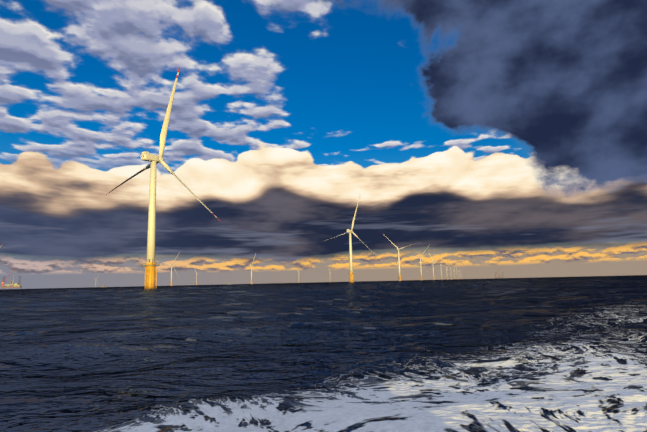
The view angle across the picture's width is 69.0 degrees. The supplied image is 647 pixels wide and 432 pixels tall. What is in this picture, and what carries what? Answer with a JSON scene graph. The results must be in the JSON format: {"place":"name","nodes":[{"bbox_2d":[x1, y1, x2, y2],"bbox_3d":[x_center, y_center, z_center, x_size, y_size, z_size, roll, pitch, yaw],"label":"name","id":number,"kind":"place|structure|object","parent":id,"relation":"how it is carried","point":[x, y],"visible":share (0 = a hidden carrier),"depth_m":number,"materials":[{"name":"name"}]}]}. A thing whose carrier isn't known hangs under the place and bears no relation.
{"place":"outdoors","nodes":[
{"label":"outdoors","id":0,"kind":"place"},
{"bbox_2d":[0,275,646,431],"bbox_3d":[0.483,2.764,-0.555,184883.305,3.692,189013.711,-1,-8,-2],"label":"sea","id":1,"kind":"structure","parent":0,"point":[552,354],"depth_m":16.53,"materials":[{"name":"blue liquid"}]},
{"bbox_2d":[1,269,21,289],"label":"jack up vessel","id":2,"kind":"object","parent":1,"relation":"in","point":[16,285],"visible":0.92,"depth_m":1665.48,"materials":[{"name":"beige metal"}]},
{"bbox_2d":[106,67,218,289],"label":"wind turbine","id":3,"kind":"object","parent":1,"relation":"in","point":[150,265],"visible":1,"depth_m":321.49,"materials":[{"name":"metal"}]},
{"bbox_2d":[168,252,179,285],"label":"turbine","id":4,"kind":"object","parent":1,"relation":"in","point":[171,271],"visible":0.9,"depth_m":1987.28,"materials":[{"name":"metal"}]},
{"bbox_2d":[243,254,257,283],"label":"turbine","id":5,"kind":"object","parent":1,"relation":"in","point":[251,270],"visible":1,"depth_m":2254.73,"materials":[{"name":"metal"}]},
{"bbox_2d":[322,197,363,282],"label":"wind turbine","id":6,"kind":"object","parent":1,"relation":"in","point":[350,256],"visible":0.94,"depth_m":822.43,"materials":[{"name":"metal"}]},
{"bbox_2d":[383,234,412,280],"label":"wind turbine","id":7,"kind":"object","parent":1,"relation":"in","point":[399,275],"visible":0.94,"depth_m":1322.54,"materials":[{"name":"metal"}]},
{"bbox_2d":[408,246,428,280],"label":"wind turbine","id":8,"kind":"object","parent":1,"relation":"in","point":[421,276],"visible":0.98,"depth_m":1822.75,"materials":[{"name":"metal"}]},
{"bbox_2d":[0,0,646,288],"label":"sky","id":9,"kind":"structure","parent":0,"point":[508,136],"materials":[{"name":"blue"}]}
]}

